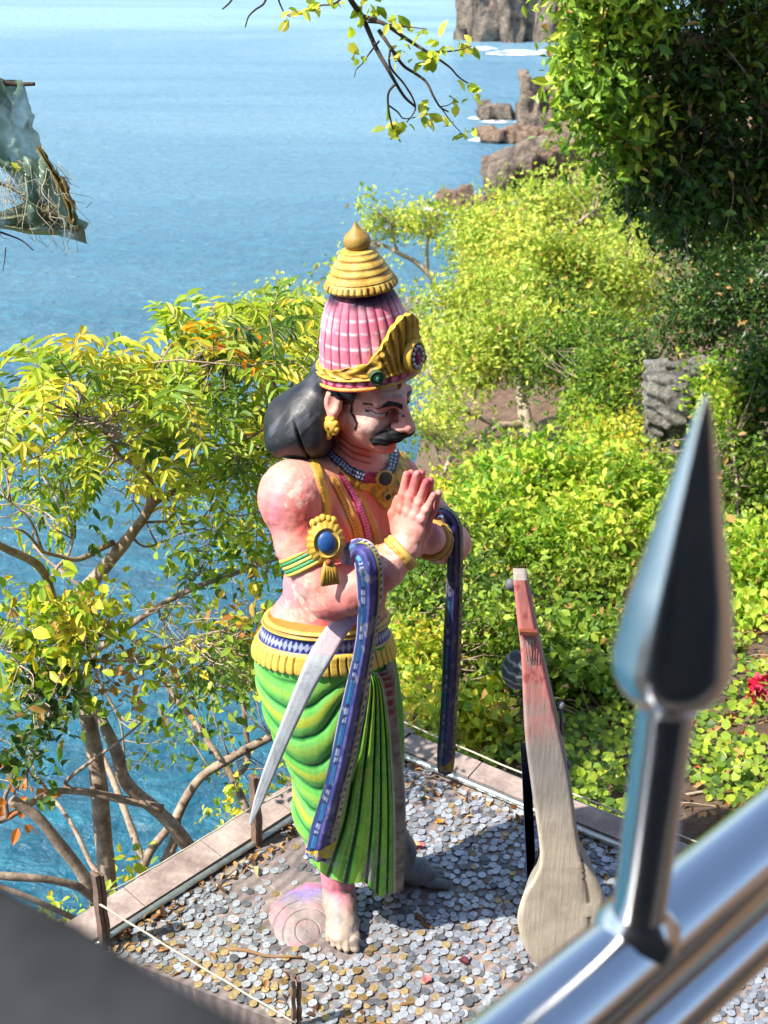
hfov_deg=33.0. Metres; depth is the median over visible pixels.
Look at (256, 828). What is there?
fence post
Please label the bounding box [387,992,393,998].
coin
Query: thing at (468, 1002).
coin
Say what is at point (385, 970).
coin
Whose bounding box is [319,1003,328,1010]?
coin
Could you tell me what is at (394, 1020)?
coin
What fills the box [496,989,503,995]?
coin
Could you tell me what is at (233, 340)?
tree
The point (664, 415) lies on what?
rock outcrop
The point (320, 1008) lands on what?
coin
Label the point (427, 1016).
coin
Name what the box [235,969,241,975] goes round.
coin
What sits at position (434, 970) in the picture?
coin
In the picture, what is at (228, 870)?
dry leaf
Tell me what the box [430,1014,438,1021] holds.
coin
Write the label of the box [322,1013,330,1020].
coin
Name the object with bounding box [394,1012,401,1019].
coin
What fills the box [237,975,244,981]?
coin
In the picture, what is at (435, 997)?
coin
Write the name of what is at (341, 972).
coin
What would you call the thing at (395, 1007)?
coin
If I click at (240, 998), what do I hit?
coin
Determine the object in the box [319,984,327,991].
coin
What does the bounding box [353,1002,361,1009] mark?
coin
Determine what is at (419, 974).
coin
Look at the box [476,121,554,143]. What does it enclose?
rock
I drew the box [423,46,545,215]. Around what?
sea foam
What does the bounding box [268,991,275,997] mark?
coin
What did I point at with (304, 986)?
coin
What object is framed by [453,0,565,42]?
sea cliff
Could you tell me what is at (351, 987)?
coin
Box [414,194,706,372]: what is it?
tree
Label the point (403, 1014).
coin
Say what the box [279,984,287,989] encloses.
coin
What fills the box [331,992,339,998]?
coin
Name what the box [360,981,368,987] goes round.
coin
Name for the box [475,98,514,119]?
rock
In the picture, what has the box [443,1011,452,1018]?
coin
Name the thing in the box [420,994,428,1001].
coin
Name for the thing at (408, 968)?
coin
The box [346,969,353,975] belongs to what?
coin
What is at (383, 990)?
coin
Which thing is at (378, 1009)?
coin
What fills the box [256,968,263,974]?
coin
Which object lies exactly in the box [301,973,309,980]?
coin
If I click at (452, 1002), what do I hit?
coin
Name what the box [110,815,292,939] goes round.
edge pipe
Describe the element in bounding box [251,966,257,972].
coin
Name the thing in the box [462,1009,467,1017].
coin
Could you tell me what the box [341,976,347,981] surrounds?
coin
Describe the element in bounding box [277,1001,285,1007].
coin
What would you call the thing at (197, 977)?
coin
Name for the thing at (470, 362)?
tree
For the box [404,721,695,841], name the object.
cord
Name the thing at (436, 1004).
coin
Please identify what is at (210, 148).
sea
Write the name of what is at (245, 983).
coin
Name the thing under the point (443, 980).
coin
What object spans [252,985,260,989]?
coin
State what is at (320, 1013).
coin
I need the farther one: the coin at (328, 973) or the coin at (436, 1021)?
the coin at (328, 973)
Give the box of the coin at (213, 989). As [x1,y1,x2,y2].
[210,987,217,991]
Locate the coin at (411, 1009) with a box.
[407,1006,415,1013]
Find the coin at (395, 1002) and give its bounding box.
[392,1000,399,1005]
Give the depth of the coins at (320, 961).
3.67 m
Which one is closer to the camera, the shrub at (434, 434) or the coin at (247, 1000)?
the coin at (247, 1000)
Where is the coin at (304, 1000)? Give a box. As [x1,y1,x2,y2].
[301,996,308,1003]
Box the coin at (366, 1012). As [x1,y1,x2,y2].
[363,1009,369,1016]
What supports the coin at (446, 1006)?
on the platform
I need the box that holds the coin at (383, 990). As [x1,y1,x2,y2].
[379,988,387,993]
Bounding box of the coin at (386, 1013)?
[382,1010,390,1016]
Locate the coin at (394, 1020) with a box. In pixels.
[391,1017,397,1023]
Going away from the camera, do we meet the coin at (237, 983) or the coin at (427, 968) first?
the coin at (237, 983)
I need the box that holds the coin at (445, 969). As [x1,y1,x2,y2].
[442,967,449,972]
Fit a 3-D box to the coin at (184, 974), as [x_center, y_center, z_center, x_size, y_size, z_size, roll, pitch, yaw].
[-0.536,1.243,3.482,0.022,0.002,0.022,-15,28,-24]
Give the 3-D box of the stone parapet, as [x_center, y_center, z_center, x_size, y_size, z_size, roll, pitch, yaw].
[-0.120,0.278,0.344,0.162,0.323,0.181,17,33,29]
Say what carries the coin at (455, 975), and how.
on the platform
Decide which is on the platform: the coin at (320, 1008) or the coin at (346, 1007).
the coin at (346, 1007)
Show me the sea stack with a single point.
(528, 110)
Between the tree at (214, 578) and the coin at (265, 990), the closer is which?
the coin at (265, 990)
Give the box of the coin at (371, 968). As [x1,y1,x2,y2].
[367,965,375,971]
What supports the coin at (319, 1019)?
on the platform
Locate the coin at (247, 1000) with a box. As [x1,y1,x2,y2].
[244,997,251,1004]
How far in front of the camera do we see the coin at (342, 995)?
3.42 m
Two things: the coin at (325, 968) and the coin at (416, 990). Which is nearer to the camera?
the coin at (416, 990)
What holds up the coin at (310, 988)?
on the platform
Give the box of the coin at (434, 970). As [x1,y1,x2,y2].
[431,967,437,972]
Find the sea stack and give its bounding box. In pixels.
[515,69,578,126]
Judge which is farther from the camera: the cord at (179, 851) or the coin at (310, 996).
the cord at (179, 851)
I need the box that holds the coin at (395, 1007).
[392,1004,399,1011]
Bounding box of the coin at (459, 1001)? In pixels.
[455,998,462,1005]
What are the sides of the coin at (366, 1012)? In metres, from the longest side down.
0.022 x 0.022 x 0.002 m
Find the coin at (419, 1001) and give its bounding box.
[415,998,423,1005]
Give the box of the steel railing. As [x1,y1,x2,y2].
[465,395,767,1023]
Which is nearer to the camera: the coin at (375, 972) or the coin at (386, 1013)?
the coin at (386, 1013)
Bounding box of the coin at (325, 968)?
[322,966,328,971]
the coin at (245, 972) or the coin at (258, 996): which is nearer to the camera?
the coin at (258, 996)
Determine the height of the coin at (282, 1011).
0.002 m
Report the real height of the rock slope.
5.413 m
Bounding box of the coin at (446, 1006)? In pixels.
[442,1003,450,1010]
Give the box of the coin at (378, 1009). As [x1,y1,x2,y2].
[375,1005,384,1011]
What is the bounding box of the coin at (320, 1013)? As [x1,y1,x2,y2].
[317,1011,324,1016]
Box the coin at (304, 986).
[301,983,307,989]
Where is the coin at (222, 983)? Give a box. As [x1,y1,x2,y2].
[220,980,226,985]
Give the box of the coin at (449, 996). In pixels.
[446,993,452,999]
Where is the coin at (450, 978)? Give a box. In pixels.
[447,976,453,981]
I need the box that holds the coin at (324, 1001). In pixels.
[321,998,327,1003]
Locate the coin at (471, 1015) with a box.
[468,1013,474,1019]
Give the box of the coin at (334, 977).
[331,974,338,980]
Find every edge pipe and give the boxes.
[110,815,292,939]
[404,753,619,849]
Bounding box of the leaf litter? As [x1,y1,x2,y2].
[109,761,618,1023]
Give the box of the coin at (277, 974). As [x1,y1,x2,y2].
[274,972,280,977]
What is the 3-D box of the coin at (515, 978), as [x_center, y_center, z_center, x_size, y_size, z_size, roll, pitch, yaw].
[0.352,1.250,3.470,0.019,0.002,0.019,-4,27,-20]
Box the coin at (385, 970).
[381,966,389,973]
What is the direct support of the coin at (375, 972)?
on the platform
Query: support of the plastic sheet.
hanging from the tree branch
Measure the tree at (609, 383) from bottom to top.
1.504 m
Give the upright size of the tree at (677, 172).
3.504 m
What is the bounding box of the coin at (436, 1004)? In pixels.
[433,1001,440,1007]
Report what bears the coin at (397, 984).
on the platform
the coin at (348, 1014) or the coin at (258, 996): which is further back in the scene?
the coin at (258, 996)
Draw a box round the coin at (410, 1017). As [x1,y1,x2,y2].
[406,1014,414,1020]
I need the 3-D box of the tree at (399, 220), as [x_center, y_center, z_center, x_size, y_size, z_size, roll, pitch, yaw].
[0.536,-2.755,16.669,2.221,2.527,3.613,-15,32,-26]
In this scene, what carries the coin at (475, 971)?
on the platform
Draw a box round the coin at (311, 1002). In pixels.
[308,999,316,1006]
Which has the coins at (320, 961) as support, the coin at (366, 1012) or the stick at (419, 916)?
the stick at (419, 916)
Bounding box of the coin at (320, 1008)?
[317,1006,323,1011]
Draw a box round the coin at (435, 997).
[432,994,439,1000]
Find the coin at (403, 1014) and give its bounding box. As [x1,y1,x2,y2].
[399,1011,407,1017]
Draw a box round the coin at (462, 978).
[460,976,466,982]
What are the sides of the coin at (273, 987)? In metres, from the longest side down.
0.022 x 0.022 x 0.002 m
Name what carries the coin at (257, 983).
on the coin at (255, 988)
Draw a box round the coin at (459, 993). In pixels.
[455,990,463,996]
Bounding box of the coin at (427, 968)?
[424,965,431,971]
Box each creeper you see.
[0,560,274,913]
[404,648,767,817]
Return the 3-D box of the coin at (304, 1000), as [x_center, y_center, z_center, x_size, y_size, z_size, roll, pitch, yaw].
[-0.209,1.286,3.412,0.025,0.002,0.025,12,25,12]
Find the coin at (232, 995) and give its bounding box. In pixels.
[228,991,237,999]
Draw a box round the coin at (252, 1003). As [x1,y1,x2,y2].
[249,1000,256,1006]
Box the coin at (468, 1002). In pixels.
[463,999,472,1006]
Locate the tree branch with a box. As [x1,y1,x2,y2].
[0,78,34,269]
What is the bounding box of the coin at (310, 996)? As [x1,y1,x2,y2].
[307,994,313,999]
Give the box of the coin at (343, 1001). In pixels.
[340,998,347,1004]
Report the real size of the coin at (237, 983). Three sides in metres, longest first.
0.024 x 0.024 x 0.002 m
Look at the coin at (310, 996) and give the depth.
3.42 m
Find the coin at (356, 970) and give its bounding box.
[352,967,361,973]
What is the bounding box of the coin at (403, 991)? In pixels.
[400,988,407,994]
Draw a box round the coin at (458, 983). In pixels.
[454,980,462,986]
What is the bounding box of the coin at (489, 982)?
[486,979,493,986]
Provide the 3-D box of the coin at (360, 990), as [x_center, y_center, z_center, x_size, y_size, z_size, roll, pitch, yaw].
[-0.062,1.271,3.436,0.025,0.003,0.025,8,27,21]
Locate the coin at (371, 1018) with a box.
[367,1015,375,1022]
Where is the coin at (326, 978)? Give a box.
[322,975,329,981]
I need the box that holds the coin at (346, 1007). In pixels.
[343,1004,350,1010]
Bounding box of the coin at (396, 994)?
[392,991,399,997]
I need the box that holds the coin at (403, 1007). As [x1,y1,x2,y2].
[400,1005,407,1010]
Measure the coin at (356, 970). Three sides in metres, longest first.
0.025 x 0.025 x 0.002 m
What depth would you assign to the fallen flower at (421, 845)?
3.91 m
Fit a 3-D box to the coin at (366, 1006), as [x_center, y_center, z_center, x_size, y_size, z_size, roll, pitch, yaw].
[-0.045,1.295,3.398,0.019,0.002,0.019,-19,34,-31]
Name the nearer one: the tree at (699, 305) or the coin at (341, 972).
the coin at (341, 972)
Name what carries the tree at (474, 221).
on the hillside
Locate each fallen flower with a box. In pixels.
[416,842,424,848]
[421,974,431,982]
[458,956,468,963]
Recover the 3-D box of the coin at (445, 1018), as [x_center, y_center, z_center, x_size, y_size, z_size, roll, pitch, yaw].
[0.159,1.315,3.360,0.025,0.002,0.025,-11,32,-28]
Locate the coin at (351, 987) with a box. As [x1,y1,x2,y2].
[348,985,355,990]
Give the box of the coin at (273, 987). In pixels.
[270,984,277,990]
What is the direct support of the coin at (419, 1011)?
on the platform
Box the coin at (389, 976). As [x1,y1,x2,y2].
[385,973,392,979]
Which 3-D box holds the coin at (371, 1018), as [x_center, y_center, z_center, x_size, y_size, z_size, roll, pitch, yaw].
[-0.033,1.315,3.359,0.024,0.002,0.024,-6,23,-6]
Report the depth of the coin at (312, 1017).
3.36 m
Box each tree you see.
[0,0,485,918]
[83,495,291,878]
[213,257,331,379]
[307,182,470,407]
[408,271,639,475]
[412,149,659,289]
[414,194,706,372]
[460,275,685,472]
[521,0,767,289]
[627,208,767,386]
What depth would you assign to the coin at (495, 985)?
3.45 m
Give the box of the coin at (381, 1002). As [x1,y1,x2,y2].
[377,1000,385,1007]
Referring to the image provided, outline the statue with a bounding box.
[249,221,471,952]
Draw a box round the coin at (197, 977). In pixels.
[193,974,201,981]
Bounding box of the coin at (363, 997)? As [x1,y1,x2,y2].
[359,993,367,1000]
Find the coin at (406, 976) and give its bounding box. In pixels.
[403,973,410,979]
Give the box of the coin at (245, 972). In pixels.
[241,968,248,975]
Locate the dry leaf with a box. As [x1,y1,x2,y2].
[225,866,236,878]
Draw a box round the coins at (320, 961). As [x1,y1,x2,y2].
[113,760,767,1023]
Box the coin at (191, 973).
[187,970,194,977]
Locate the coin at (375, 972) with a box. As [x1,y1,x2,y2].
[370,968,378,974]
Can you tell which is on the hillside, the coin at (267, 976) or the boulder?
the boulder
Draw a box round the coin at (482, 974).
[478,970,484,976]
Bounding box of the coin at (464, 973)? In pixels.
[461,970,467,975]
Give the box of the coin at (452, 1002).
[448,999,456,1006]
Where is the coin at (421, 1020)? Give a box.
[417,1018,425,1023]
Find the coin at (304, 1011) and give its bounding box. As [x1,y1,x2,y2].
[302,1009,308,1016]
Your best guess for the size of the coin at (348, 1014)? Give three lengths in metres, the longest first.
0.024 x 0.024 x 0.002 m
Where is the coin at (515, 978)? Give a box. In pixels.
[512,976,518,981]
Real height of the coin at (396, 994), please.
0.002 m
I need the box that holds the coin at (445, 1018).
[440,1015,449,1022]
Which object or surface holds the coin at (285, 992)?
on the platform
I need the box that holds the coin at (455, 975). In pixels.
[452,973,458,978]
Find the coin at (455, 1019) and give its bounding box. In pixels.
[451,1016,459,1023]
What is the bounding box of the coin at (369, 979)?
[366,975,373,982]
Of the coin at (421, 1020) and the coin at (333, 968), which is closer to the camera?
the coin at (421, 1020)
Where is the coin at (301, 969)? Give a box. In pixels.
[298,967,304,972]
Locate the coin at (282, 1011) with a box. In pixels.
[276,1009,284,1016]
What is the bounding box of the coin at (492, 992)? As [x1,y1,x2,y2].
[489,990,495,995]
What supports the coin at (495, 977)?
on the platform
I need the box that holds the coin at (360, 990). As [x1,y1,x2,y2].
[356,987,364,994]
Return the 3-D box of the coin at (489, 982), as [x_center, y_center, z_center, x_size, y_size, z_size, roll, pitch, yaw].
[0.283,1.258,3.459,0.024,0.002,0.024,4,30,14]
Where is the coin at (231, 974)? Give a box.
[227,971,234,976]
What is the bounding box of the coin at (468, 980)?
[465,977,472,983]
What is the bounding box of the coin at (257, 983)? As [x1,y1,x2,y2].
[254,980,261,986]
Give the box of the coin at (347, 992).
[344,990,352,997]
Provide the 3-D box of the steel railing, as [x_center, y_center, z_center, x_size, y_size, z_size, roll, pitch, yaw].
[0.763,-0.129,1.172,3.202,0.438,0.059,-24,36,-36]
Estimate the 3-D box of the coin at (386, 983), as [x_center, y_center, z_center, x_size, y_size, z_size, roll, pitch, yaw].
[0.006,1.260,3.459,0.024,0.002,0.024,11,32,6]
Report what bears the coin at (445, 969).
on the platform
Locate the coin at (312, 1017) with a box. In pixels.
[310,1012,317,1019]
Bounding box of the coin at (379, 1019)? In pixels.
[376,1017,384,1021]
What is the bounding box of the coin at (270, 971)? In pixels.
[264,969,272,974]
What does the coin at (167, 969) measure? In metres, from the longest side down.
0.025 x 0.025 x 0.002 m
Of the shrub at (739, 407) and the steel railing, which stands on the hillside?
the shrub at (739, 407)
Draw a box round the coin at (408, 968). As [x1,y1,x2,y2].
[405,966,411,971]
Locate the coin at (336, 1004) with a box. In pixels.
[332,1000,341,1007]
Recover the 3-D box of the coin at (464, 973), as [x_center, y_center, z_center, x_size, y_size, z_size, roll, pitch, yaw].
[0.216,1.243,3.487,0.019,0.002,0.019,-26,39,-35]
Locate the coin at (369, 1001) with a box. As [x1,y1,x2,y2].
[366,998,373,1004]
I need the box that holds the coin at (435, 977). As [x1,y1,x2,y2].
[432,975,439,980]
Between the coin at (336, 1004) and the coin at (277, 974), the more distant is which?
the coin at (277, 974)
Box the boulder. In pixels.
[480,135,565,201]
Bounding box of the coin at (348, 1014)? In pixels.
[344,1011,352,1017]
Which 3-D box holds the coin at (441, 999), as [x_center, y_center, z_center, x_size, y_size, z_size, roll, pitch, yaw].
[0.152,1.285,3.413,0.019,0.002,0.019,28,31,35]
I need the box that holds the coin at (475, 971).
[472,968,480,974]
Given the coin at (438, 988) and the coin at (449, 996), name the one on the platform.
the coin at (449, 996)
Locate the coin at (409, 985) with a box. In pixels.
[406,982,414,988]
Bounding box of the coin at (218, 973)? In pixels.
[212,971,220,978]
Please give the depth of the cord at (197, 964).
3.39 m
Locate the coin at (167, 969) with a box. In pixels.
[163,966,172,973]
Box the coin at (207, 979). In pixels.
[204,977,211,982]
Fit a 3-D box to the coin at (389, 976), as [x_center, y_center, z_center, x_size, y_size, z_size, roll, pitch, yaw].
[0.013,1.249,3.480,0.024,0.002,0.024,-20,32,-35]
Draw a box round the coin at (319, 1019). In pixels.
[314,1017,322,1022]
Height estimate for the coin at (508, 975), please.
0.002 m
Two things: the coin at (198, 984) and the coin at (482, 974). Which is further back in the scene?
the coin at (482, 974)
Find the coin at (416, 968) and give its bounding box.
[413,966,421,972]
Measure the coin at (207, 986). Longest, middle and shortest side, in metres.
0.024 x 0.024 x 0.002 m
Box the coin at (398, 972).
[394,969,402,976]
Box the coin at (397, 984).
[394,981,401,987]
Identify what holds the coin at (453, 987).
on the platform
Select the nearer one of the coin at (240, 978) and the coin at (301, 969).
the coin at (240, 978)
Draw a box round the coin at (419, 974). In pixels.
[415,970,423,977]
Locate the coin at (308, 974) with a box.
[306,972,312,977]
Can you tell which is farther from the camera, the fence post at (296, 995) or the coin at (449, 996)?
the coin at (449, 996)
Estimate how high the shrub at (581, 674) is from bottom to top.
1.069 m
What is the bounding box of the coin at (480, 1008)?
[477,1005,485,1011]
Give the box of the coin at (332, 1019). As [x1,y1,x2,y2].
[328,1015,337,1023]
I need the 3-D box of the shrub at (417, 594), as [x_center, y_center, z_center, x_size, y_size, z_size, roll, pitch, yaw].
[0.311,0.411,6.552,0.966,1.039,2.333,-3,29,-6]
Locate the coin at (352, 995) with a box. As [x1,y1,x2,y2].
[349,992,356,998]
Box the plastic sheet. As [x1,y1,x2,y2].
[0,80,92,256]
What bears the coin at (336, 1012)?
on the platform
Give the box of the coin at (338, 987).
[335,984,342,990]
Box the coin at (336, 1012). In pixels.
[332,1009,339,1015]
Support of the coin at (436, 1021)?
on the platform
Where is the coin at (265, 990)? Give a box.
[261,986,268,992]
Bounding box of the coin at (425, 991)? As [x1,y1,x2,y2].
[421,988,429,994]
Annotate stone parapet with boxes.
[0,884,244,1023]
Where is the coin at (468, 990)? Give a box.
[465,987,471,993]
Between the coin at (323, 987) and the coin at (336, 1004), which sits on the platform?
the coin at (336, 1004)
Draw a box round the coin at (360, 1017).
[356,1016,364,1022]
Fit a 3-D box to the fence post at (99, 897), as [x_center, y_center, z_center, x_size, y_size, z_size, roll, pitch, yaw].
[-0.766,1.113,3.528,0.034,0.361,0.033,-24,37,-37]
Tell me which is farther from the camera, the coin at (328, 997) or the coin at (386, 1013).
the coin at (328, 997)
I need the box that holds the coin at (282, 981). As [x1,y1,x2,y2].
[279,978,287,984]
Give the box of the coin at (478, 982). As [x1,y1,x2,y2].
[475,979,482,985]
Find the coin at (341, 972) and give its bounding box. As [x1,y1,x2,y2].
[338,970,344,974]
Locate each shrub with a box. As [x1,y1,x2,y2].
[385,523,564,727]
[401,391,502,504]
[403,529,767,762]
[442,415,675,623]
[627,313,767,602]
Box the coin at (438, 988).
[435,985,441,991]
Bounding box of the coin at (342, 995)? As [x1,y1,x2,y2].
[338,992,344,998]
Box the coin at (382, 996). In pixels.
[379,993,386,999]
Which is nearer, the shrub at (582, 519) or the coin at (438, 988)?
the coin at (438, 988)
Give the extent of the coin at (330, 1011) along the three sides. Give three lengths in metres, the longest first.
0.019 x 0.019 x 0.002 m
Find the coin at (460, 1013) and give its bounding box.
[455,1009,463,1016]
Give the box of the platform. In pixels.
[72,725,767,1023]
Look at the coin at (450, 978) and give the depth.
3.47 m
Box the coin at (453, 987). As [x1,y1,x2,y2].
[450,985,457,990]
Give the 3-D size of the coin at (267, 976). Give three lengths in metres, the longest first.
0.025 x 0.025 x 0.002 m
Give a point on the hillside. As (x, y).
(692, 825)
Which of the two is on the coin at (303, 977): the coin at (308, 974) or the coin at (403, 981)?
the coin at (308, 974)
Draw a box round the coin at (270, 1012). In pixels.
[267,1009,276,1015]
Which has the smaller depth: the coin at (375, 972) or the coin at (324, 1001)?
the coin at (324, 1001)
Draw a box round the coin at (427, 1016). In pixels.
[423,1012,432,1020]
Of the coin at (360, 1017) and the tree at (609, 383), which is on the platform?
the coin at (360, 1017)
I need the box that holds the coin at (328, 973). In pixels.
[323,971,331,976]
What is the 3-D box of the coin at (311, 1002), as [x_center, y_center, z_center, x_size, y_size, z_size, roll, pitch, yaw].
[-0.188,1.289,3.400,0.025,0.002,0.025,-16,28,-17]
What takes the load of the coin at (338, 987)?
on the coin
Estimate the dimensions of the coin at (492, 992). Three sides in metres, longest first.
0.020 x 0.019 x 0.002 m
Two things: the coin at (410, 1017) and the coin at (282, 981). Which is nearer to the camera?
the coin at (410, 1017)
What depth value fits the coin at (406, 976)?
3.48 m
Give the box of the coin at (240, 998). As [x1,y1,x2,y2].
[236,995,244,1002]
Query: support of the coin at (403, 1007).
on the platform
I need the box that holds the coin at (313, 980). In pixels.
[310,977,317,982]
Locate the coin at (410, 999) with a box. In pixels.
[406,996,414,1003]
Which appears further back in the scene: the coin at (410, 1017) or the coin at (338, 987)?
the coin at (338, 987)
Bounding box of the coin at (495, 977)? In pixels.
[491,974,499,980]
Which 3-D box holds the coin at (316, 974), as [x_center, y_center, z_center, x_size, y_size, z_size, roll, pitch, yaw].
[-0.180,1.243,3.483,0.025,0.002,0.025,-26,38,-33]
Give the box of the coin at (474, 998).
[469,995,478,1002]
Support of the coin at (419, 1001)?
on the platform
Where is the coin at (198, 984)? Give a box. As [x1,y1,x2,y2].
[194,981,202,987]
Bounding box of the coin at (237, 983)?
[233,981,241,986]
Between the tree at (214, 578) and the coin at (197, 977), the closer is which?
the coin at (197, 977)
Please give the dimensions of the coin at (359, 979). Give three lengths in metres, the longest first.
0.025 x 0.025 x 0.003 m
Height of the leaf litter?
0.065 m
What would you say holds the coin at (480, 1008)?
on the platform
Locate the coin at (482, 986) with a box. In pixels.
[479,983,486,988]
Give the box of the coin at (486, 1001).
[482,998,490,1005]
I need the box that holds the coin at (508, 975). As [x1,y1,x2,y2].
[505,971,512,977]
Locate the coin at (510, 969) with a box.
[506,966,514,972]
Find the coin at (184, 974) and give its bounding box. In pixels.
[181,971,188,977]
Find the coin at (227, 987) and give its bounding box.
[223,984,231,990]
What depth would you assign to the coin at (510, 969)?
3.50 m
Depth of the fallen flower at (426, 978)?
3.47 m
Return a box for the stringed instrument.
[501,568,603,964]
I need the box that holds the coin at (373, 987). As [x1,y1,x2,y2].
[370,984,377,990]
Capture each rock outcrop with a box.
[641,355,721,454]
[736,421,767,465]
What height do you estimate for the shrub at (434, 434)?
0.832 m
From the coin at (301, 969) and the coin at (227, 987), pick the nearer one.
the coin at (227, 987)
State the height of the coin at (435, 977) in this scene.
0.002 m
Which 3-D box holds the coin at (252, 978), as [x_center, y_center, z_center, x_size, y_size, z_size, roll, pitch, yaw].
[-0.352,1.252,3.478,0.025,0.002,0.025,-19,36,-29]
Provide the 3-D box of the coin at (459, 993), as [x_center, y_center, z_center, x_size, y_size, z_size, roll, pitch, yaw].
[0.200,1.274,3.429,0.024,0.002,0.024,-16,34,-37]
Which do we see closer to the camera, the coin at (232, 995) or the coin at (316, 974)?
the coin at (232, 995)
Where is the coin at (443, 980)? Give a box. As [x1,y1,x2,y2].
[439,977,447,983]
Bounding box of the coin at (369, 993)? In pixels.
[366,990,372,995]
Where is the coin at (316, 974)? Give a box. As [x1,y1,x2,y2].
[312,970,321,977]
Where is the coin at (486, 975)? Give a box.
[483,972,490,978]
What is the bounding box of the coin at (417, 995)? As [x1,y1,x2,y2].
[412,993,419,997]
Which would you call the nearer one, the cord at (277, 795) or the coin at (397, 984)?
the coin at (397, 984)
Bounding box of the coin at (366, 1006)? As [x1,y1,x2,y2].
[363,1002,370,1008]
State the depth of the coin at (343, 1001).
3.41 m
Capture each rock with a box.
[434,184,489,214]
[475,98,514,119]
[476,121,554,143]
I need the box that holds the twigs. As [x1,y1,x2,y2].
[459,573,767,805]
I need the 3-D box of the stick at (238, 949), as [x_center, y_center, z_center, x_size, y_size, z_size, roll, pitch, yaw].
[-0.325,1.209,3.542,0.206,0.015,0.015,5,29,8]
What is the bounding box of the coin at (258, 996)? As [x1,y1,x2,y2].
[253,993,261,999]
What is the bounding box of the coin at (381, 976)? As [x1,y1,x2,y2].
[377,973,385,980]
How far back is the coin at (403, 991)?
3.44 m
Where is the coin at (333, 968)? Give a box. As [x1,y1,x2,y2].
[329,965,337,971]
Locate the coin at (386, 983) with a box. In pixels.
[382,980,390,987]
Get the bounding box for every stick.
[229,947,302,957]
[414,912,433,928]
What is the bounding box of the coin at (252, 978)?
[248,974,256,981]
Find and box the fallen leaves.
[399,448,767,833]
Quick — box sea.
[0,0,735,915]
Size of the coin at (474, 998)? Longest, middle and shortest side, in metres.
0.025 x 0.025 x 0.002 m
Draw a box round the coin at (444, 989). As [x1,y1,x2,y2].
[441,986,448,992]
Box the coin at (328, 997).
[324,994,331,999]
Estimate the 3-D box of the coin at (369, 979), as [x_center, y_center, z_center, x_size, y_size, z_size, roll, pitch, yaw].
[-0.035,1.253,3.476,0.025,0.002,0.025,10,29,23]
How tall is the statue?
2.012 m
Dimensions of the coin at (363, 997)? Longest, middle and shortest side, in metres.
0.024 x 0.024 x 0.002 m
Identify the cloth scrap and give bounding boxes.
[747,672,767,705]
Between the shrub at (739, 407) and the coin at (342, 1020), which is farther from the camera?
the shrub at (739, 407)
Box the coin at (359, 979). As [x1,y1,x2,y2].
[355,976,364,983]
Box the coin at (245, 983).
[241,980,250,987]
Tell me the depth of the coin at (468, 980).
3.46 m
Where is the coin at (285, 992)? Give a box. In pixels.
[281,990,288,996]
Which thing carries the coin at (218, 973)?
on the platform
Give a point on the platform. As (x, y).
(141, 893)
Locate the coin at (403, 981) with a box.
[398,979,405,985]
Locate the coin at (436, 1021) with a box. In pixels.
[432,1019,440,1023]
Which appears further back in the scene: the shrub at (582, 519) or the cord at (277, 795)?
the shrub at (582, 519)
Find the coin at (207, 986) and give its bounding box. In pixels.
[203,982,211,989]
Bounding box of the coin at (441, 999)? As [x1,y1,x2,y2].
[438,997,444,1002]
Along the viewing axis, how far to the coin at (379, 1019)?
3.35 m
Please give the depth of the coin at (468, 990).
3.44 m
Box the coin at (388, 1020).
[386,1017,391,1023]
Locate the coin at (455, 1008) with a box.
[451,1005,459,1011]
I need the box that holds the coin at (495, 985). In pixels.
[492,982,499,988]
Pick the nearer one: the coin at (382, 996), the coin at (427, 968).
the coin at (382, 996)
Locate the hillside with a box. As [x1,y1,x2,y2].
[286,73,767,844]
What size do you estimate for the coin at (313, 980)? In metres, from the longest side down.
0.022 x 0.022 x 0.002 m
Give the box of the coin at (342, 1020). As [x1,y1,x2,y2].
[339,1018,346,1023]
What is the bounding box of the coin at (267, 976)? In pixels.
[262,973,270,979]
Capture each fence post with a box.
[90,870,110,941]
[248,774,262,848]
[290,974,301,1023]
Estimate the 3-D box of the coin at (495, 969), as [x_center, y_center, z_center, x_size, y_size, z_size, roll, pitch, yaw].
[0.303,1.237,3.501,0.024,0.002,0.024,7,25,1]
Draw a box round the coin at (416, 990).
[412,987,419,993]
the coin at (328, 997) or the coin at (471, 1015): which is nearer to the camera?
the coin at (471, 1015)
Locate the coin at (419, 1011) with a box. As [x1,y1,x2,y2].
[415,1008,423,1014]
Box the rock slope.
[530,130,615,195]
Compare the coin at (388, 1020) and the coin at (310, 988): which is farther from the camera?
the coin at (310, 988)
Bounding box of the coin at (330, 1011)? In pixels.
[327,1008,333,1014]
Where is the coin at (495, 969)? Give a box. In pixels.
[492,966,499,972]
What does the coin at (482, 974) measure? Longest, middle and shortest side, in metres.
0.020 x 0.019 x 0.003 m
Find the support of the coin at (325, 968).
on the platform
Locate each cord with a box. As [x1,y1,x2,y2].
[99,903,295,1023]
[107,808,250,893]
[263,786,291,803]
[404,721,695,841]
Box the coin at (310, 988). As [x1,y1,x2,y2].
[306,985,313,991]
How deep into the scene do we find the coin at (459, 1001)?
3.41 m
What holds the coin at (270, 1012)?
on the platform
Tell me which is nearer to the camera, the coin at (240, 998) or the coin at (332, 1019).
the coin at (332, 1019)
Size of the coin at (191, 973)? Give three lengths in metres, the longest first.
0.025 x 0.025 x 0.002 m
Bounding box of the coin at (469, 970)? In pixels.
[464,968,471,973]

